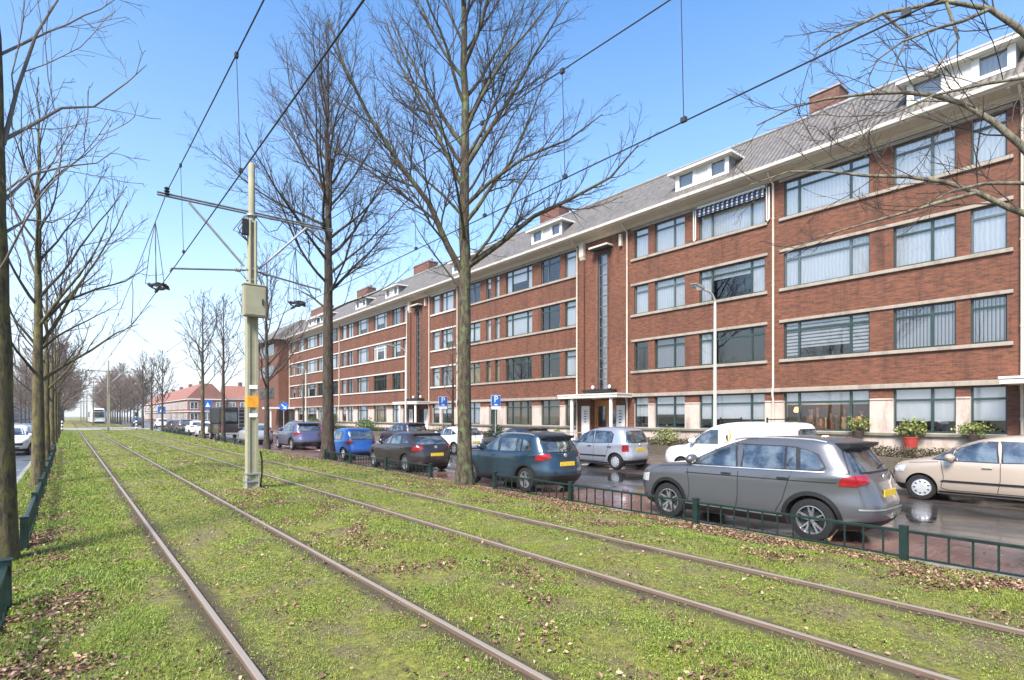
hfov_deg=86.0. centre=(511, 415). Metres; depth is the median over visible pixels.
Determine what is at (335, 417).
shrub
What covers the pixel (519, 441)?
window
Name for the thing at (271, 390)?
window
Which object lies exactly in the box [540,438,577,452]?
rear window
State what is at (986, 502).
parking lane
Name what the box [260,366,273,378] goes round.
window
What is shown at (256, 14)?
carrier wire
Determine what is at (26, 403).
tree
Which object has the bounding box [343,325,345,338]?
window
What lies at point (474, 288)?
window
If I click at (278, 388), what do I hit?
brick wing
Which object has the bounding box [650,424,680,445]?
shrub
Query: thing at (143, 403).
bare tree
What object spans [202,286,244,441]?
bare tree
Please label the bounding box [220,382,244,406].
terraced house
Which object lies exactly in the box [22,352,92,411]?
tree
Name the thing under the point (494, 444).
window
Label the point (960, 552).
parking lane
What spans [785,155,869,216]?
window
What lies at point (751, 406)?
window
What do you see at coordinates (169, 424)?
hatchback
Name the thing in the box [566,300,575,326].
window
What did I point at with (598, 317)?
apartment block
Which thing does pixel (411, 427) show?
rear window
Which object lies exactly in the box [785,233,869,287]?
window
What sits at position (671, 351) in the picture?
window
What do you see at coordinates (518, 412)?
window
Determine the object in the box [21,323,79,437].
bare tree
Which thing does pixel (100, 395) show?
tree
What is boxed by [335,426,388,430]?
hedge
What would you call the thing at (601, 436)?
window
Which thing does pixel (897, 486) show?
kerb
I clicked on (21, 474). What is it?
kerb
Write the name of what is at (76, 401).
tree
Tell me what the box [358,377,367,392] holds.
window
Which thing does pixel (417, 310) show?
stair window
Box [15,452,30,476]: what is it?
road
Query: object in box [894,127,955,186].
window
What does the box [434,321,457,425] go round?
young tree
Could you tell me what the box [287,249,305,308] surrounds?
wire suspension fittings
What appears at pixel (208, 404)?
road sign
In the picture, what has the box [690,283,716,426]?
street lamp
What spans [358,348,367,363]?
window
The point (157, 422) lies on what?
hatchback
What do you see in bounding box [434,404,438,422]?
window
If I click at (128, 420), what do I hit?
ground
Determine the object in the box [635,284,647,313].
window
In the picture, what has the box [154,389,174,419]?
terraced house
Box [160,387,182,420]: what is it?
terraced house
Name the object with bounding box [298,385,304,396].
window
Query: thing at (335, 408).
window
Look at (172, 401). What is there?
terraced house
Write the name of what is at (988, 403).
window
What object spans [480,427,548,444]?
estate car
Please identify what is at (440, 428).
shrub
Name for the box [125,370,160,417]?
tree
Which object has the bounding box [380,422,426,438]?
crossover
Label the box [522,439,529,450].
window
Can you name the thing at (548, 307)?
window
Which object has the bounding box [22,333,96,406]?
tree
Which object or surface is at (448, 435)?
hatchback
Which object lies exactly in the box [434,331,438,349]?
window
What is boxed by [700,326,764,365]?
window
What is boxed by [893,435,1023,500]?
sedan
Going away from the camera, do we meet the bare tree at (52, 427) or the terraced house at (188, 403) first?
the bare tree at (52, 427)
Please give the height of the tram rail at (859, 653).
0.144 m
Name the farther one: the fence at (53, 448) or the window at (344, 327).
the window at (344, 327)
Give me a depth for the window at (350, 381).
60.42 m
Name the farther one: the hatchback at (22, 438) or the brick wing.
the brick wing
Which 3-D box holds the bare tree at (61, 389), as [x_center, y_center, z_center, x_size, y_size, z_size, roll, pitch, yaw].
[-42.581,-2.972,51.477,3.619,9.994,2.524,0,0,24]
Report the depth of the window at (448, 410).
44.92 m
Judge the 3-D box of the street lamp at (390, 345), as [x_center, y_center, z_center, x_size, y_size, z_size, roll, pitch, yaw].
[-7.972,-1.490,37.930,1.575,6.790,0.220,0,0,-39]
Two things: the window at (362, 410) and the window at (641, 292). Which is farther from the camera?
the window at (362, 410)
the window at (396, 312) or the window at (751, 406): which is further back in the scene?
the window at (396, 312)
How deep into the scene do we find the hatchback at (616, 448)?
20.66 m
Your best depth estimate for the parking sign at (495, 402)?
30.02 m
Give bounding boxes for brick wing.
[258,320,302,428]
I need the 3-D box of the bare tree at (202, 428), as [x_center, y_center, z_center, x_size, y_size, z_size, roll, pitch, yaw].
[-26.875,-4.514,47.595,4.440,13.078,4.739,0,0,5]
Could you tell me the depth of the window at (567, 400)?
34.02 m
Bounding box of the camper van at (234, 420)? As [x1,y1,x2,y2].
[207,407,244,439]
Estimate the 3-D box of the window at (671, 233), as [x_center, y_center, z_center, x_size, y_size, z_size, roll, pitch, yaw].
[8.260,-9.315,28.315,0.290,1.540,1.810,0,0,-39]
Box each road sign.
[158,406,165,413]
[204,400,211,420]
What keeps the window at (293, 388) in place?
in the apartment block
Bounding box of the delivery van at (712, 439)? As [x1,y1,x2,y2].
[665,417,816,461]
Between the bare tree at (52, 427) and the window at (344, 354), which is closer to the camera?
the bare tree at (52, 427)
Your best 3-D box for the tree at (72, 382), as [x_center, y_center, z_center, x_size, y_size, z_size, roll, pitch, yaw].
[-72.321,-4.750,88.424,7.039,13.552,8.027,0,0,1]
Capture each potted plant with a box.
[844,415,870,437]
[893,417,926,448]
[951,421,993,440]
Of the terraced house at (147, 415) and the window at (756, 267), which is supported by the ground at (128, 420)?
the terraced house at (147, 415)
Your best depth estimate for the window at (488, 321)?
40.48 m
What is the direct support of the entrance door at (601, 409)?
in the apartment block
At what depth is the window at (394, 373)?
51.83 m
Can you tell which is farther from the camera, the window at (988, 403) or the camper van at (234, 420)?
the camper van at (234, 420)
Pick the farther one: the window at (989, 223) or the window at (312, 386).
the window at (312, 386)
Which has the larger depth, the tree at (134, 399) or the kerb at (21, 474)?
the tree at (134, 399)
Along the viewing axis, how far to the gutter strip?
32.65 m
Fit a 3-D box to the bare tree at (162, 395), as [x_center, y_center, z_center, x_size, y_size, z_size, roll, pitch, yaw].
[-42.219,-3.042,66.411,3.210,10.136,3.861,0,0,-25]
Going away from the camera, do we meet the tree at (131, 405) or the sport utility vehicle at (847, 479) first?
the sport utility vehicle at (847, 479)
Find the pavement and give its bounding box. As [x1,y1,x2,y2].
[272,429,896,483]
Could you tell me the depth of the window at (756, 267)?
25.53 m
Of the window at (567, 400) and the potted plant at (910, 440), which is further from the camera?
the window at (567, 400)
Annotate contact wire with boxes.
[84,0,364,391]
[91,0,938,404]
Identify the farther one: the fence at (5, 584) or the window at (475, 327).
the window at (475, 327)
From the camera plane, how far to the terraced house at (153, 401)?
198.30 m
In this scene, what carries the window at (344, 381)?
in the apartment block
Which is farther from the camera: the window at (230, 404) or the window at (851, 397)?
the window at (230, 404)
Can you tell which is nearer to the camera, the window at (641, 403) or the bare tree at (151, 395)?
the window at (641, 403)
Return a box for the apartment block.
[286,31,1023,457]
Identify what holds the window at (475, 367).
in the apartment block
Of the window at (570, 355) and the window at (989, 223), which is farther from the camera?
the window at (570, 355)
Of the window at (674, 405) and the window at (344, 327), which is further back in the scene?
the window at (344, 327)
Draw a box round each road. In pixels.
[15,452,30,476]
[63,428,148,429]
[220,435,1023,544]
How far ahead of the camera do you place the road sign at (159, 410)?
74.53 m
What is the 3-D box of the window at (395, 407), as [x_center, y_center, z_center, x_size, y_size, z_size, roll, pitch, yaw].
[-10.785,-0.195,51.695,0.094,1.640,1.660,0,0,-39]
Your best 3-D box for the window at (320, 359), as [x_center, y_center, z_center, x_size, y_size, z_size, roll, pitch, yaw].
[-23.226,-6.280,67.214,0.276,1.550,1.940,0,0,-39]
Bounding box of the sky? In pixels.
[0,0,1023,416]
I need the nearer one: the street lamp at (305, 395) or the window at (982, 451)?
the window at (982, 451)
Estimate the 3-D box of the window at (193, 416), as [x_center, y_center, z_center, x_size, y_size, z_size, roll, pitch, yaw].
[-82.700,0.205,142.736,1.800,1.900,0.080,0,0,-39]
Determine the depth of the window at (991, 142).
18.54 m
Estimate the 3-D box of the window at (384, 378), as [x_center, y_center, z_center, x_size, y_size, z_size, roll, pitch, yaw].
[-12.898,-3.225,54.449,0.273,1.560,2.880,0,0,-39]
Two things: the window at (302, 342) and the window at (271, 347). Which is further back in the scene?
the window at (271, 347)
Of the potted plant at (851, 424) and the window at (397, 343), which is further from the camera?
the window at (397, 343)
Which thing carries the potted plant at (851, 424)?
on the apartment block
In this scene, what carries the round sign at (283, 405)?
on the road at (1002, 526)
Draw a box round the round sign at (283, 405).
[279,401,287,427]
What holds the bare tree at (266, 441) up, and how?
on the parking lane at (960, 552)
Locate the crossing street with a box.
[120,424,164,430]
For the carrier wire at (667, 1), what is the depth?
8.31 m
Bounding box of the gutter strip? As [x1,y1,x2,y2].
[262,442,454,468]
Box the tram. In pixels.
[88,408,105,422]
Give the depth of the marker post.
64.91 m
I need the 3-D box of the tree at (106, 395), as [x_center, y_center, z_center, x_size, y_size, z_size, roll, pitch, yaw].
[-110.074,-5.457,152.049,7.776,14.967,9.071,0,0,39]
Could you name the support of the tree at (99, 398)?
on the road beyond crossing at (123, 422)
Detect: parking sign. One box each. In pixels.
[438,396,446,429]
[491,395,500,432]
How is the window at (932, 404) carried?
in the apartment block
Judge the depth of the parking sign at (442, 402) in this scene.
34.26 m
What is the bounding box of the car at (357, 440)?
[334,427,375,459]
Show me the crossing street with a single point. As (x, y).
(155, 428)
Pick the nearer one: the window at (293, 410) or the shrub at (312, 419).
the shrub at (312, 419)
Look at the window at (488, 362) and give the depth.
40.48 m
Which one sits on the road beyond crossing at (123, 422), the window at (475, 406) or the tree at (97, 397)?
the tree at (97, 397)
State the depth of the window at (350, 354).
60.42 m
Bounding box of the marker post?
[60,412,63,430]
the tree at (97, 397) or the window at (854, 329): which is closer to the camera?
the window at (854, 329)
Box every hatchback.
[14,425,30,454]
[131,418,141,425]
[154,418,167,427]
[165,420,176,429]
[173,419,191,433]
[185,421,200,434]
[195,421,215,436]
[238,423,272,443]
[370,431,449,471]
[435,426,484,453]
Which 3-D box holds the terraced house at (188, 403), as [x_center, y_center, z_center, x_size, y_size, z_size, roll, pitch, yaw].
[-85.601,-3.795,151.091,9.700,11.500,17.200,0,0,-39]
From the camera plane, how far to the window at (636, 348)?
29.95 m
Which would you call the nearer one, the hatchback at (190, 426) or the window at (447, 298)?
the window at (447, 298)
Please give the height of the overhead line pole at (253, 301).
7.670 m
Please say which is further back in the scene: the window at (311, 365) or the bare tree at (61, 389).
the window at (311, 365)
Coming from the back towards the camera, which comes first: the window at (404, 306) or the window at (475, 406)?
the window at (404, 306)
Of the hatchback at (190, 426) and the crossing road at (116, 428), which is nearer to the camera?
the hatchback at (190, 426)
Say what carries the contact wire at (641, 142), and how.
hanging from the wire dropper at (906, 12)
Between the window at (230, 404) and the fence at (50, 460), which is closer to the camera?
the fence at (50, 460)
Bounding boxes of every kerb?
[17,461,30,482]
[172,433,1023,579]
[273,433,906,489]
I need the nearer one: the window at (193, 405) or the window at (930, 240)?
the window at (930, 240)
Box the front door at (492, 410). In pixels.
[491,409,496,424]
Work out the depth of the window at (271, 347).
78.84 m
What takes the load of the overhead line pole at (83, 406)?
on the track bed at (68, 423)
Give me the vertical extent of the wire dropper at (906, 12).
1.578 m
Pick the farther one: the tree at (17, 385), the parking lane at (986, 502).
the tree at (17, 385)
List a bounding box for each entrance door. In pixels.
[419,410,423,423]
[598,406,615,426]
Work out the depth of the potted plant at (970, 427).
18.38 m
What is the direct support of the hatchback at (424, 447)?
on the parking lane at (960, 552)
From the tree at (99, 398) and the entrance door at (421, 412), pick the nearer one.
the entrance door at (421, 412)
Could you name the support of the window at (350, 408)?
in the apartment block
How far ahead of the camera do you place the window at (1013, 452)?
11.89 m
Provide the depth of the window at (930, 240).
19.88 m
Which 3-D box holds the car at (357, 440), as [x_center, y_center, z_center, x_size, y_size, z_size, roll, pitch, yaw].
[-7.828,1.286,26.279,1.860,1.460,3.450,0,0,-39]
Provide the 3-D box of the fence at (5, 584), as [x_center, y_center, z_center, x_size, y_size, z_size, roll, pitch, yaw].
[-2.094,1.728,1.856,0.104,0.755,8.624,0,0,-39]
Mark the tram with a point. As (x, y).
(99, 415)
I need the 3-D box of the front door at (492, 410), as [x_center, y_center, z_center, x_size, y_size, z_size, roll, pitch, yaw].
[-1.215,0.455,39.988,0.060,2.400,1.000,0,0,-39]
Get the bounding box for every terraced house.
[14,397,22,421]
[22,406,27,420]
[145,393,161,420]
[149,392,167,420]
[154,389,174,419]
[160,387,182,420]
[168,384,191,420]
[176,381,226,420]
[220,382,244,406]
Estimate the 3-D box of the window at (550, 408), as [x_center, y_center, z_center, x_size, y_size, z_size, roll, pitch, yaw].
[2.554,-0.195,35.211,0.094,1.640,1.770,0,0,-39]
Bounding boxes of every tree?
[0,0,158,560]
[4,66,166,486]
[11,236,104,458]
[13,356,31,423]
[13,365,31,423]
[13,368,31,423]
[14,279,85,448]
[19,377,31,422]
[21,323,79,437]
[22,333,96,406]
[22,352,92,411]
[23,299,79,442]
[28,351,95,410]
[43,347,94,418]
[49,337,75,434]
[61,378,86,418]
[90,375,124,422]
[91,382,113,411]
[91,383,106,419]
[93,370,130,422]
[94,366,135,423]
[94,376,116,421]
[96,375,134,422]
[98,362,137,423]
[122,369,154,417]
[122,373,145,417]
[122,379,141,421]
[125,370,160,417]
[128,350,156,429]
[136,357,166,429]
[148,349,178,430]
[174,289,231,438]
[181,0,422,460]
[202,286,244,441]
[225,241,318,449]
[266,0,658,485]
[295,366,317,421]
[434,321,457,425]
[722,0,1023,260]
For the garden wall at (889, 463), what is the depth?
19.43 m
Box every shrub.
[307,416,320,421]
[334,413,340,427]
[355,417,378,430]
[435,425,450,432]
[487,424,505,437]
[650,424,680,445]
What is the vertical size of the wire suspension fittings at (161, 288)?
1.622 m
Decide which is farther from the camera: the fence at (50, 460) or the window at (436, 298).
the window at (436, 298)
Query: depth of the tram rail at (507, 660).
5.04 m
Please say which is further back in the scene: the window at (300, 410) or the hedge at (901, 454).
the window at (300, 410)
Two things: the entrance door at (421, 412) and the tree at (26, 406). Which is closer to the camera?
the entrance door at (421, 412)
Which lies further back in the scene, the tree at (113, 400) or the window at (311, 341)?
the tree at (113, 400)
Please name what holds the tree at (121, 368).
on the road beyond crossing at (123, 422)
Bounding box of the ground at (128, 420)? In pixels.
[64,417,454,469]
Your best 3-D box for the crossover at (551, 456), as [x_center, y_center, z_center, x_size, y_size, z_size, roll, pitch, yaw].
[0.175,1.234,15.991,1.811,1.565,4.173,0,0,-39]
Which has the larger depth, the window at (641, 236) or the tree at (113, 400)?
the tree at (113, 400)
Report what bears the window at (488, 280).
in the apartment block
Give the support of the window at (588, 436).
in the hatchback at (616, 448)
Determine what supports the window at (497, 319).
in the apartment block
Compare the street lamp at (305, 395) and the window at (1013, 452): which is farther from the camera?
the street lamp at (305, 395)
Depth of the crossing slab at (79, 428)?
73.39 m
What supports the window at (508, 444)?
in the crossover at (551, 456)
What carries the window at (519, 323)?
in the apartment block
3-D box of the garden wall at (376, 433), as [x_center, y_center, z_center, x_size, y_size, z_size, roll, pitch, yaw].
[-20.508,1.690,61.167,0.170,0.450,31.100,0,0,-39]
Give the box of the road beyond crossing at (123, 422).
[85,418,153,423]
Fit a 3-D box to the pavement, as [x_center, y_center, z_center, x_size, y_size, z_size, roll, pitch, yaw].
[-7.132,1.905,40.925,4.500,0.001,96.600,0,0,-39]
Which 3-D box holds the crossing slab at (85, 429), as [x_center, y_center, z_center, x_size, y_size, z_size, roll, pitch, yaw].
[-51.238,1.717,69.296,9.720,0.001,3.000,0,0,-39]
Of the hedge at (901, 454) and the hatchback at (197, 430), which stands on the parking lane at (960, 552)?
the hatchback at (197, 430)
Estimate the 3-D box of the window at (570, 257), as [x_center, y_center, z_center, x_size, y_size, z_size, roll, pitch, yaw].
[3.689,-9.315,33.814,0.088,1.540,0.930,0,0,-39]
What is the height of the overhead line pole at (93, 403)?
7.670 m
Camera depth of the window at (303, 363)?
73.09 m
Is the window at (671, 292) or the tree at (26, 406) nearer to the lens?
the window at (671, 292)
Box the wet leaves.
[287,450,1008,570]
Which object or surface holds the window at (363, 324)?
in the apartment block
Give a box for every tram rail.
[71,420,265,679]
[77,418,959,679]
[78,421,551,679]
[102,423,1023,635]
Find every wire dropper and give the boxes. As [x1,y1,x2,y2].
[82,51,242,388]
[110,0,911,393]
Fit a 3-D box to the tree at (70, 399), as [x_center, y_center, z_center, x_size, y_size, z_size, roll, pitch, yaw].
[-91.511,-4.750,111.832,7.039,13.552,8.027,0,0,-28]
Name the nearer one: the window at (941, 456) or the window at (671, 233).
the window at (941, 456)
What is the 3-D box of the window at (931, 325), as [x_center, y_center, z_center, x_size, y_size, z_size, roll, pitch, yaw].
[14.956,-3.225,19.885,0.094,1.560,1.860,0,0,-39]
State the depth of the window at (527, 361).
37.92 m
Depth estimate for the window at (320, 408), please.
67.60 m
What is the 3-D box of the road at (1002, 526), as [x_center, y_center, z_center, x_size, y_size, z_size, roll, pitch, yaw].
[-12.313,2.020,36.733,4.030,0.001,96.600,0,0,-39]
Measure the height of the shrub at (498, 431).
1.453 m
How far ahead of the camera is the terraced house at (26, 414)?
212.64 m
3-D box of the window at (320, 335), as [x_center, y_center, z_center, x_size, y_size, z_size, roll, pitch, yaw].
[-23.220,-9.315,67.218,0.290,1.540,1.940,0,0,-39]
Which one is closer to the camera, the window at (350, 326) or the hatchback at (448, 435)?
the hatchback at (448, 435)
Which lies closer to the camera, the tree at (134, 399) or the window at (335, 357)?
the window at (335, 357)
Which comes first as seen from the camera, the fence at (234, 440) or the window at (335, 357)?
the fence at (234, 440)
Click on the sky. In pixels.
(190, 46)
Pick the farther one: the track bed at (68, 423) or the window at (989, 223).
the track bed at (68, 423)
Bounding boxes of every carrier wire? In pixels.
[81,0,264,386]
[94,0,670,396]
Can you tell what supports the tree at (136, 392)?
on the road beyond crossing at (123, 422)
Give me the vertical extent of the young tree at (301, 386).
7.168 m
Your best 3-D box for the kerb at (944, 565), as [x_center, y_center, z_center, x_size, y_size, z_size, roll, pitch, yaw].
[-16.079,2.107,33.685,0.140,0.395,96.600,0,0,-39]
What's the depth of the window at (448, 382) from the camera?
44.94 m
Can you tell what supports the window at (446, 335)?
in the apartment block
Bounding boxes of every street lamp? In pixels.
[291,366,306,421]
[386,344,406,421]
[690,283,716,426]
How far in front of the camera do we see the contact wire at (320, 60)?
5.81 m
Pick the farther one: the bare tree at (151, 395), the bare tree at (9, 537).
the bare tree at (151, 395)
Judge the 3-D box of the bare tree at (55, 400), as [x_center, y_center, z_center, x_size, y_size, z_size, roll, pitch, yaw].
[-30.029,-2.840,35.785,2.822,9.731,2.689,0,0,13]
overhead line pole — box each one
[80,381,106,425]
[80,392,92,422]
[80,395,91,421]
[86,360,129,430]
[157,162,332,488]
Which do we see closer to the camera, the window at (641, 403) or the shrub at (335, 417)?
the window at (641, 403)
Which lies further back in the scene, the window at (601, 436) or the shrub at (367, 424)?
the shrub at (367, 424)
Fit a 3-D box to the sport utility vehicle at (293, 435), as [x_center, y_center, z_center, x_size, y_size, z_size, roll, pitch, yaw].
[-13.091,1.188,33.661,1.898,1.655,4.491,0,0,-39]
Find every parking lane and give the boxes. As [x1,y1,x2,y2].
[181,432,1023,577]
[273,434,1023,511]
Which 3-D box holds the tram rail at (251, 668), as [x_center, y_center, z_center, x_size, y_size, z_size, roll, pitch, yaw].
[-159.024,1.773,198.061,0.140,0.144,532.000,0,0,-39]
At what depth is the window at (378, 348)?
54.45 m
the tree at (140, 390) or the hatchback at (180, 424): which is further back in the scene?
the tree at (140, 390)
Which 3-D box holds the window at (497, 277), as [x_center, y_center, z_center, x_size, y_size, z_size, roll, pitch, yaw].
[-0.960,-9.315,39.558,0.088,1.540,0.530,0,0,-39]
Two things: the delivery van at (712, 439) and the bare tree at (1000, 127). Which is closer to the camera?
the bare tree at (1000, 127)
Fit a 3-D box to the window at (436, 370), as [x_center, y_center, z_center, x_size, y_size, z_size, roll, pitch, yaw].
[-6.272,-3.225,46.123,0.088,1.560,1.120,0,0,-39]
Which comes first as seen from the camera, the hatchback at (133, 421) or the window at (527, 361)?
the window at (527, 361)
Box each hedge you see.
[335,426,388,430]
[427,429,497,436]
[646,437,950,462]
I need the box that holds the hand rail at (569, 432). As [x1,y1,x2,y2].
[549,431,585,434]
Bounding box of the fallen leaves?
[0,442,1023,679]
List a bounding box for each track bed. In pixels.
[63,418,130,427]
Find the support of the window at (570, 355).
in the apartment block
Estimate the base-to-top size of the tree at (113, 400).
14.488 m
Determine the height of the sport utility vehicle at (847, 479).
1.665 m
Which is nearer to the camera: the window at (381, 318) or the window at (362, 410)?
the window at (381, 318)
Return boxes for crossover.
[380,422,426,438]
[472,432,580,491]
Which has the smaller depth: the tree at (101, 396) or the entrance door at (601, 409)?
the entrance door at (601, 409)
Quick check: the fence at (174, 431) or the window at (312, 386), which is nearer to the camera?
the fence at (174, 431)
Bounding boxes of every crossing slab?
[63,427,144,428]
[68,428,149,429]
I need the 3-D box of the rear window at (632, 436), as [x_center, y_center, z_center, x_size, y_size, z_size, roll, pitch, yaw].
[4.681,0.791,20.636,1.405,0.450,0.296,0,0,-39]
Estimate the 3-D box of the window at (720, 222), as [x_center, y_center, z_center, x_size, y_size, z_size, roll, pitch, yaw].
[10.285,-9.315,25.657,0.094,1.540,3.250,0,0,-39]
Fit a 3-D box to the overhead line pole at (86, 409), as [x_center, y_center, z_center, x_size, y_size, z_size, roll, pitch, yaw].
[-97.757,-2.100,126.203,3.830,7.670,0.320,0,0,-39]
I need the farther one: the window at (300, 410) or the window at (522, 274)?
the window at (300, 410)
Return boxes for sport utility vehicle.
[276,422,321,449]
[643,435,901,540]
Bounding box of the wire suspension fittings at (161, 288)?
[145,223,169,292]
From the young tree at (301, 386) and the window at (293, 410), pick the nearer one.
the young tree at (301, 386)
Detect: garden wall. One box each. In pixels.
[335,429,381,435]
[648,445,914,469]
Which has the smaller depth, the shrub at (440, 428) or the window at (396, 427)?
the window at (396, 427)
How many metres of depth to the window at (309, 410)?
70.36 m
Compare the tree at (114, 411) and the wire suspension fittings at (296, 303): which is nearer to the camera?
the wire suspension fittings at (296, 303)
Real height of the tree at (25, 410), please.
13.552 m
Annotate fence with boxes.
[0,557,12,628]
[19,469,46,550]
[46,451,53,476]
[51,443,55,455]
[162,428,189,435]
[215,435,244,444]
[324,449,432,478]
[493,471,1023,577]
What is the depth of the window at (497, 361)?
39.70 m
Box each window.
[190,402,197,408]
[190,413,197,419]
[228,402,235,406]
[260,344,273,358]
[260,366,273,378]
[260,387,273,398]
[292,386,294,397]
[292,409,294,419]
[298,339,304,351]
[298,362,304,374]
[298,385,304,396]
[298,408,304,419]
[307,335,316,348]
[307,359,316,372]
[307,384,316,396]
[307,408,316,420]
[319,333,322,345]
[319,358,322,370]
[319,407,321,420]
[333,354,337,367]
[334,407,337,420]
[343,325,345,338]
[343,353,345,366]
[343,380,345,393]
[348,323,352,337]
[348,351,352,365]
[348,379,352,392]
[348,406,352,420]
[358,318,367,334]
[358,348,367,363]
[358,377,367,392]
[358,406,367,421]
[375,312,386,329]
[375,343,386,360]
[375,375,386,390]
[375,405,386,421]
[393,308,399,324]
[393,340,399,357]
[393,373,399,389]
[393,405,398,421]
[393,425,398,430]
[404,306,405,321]
[407,425,426,430]
[417,310,419,397]
[434,295,438,313]
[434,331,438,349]
[434,368,438,386]
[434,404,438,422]
[442,291,452,311]
[442,328,452,348]
[442,366,451,385]
[443,403,451,422]
[470,282,479,303]
[471,322,479,343]
[471,363,479,383]
[471,402,479,423]
[483,437,500,449]
[487,278,490,298]
[487,320,490,340]
[487,361,490,381]
[496,276,498,296]
[496,318,498,338]
[496,360,498,381]
[500,437,517,450]
[507,265,531,293]
[507,310,531,336]
[507,356,531,380]
[507,400,531,424]
[516,438,521,450]
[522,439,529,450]
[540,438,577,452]
[542,256,559,283]
[542,304,559,330]
[542,352,559,377]
[542,400,559,425]
[566,251,575,276]
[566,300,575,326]
[566,350,575,375]
[566,399,575,425]
[578,431,593,441]
[595,431,612,442]
[599,253,606,388]
[624,430,647,442]
[635,227,647,257]
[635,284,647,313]
[635,341,647,370]
[635,397,647,426]
[656,215,684,252]
[656,275,684,310]
[656,336,684,368]
[656,395,684,427]
[700,189,764,239]
[700,257,764,302]
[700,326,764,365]
[700,393,764,428]
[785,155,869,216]
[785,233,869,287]
[785,312,869,358]
[785,389,869,431]
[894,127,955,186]
[894,214,955,267]
[894,301,955,349]
[894,387,955,433]
[933,448,954,459]
[954,442,996,462]
[971,110,1006,164]
[971,202,1006,253]
[971,294,1006,343]
[971,385,1006,434]
[1002,442,1023,462]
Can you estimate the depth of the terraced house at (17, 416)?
180.81 m
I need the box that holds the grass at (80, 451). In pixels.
[0,429,1023,679]
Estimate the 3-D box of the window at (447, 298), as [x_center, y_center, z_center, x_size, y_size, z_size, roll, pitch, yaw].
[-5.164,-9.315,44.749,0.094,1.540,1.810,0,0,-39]
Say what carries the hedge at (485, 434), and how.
on the garden bed
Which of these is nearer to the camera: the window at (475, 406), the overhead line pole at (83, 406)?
the window at (475, 406)
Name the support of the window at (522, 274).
in the apartment block
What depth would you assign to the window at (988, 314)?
18.52 m
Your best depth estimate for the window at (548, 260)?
35.38 m
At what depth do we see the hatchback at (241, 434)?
38.53 m
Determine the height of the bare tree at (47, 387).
9.112 m
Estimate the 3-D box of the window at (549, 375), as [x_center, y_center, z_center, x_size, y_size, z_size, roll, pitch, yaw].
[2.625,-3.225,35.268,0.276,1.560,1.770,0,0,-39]
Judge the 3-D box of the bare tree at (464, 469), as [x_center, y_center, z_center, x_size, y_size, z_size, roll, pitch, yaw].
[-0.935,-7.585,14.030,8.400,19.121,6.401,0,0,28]
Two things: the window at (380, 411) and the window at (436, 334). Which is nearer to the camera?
the window at (436, 334)
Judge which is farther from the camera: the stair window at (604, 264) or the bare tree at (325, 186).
the stair window at (604, 264)
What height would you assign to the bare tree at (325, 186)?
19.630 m
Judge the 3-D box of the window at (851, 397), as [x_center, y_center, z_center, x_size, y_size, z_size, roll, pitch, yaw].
[12.855,-0.195,22.482,0.094,1.640,3.260,0,0,-39]
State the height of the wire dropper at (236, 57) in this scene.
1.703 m
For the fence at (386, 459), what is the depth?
18.87 m
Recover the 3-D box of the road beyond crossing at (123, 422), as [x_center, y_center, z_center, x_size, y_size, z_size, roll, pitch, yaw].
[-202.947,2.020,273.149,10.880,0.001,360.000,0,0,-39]

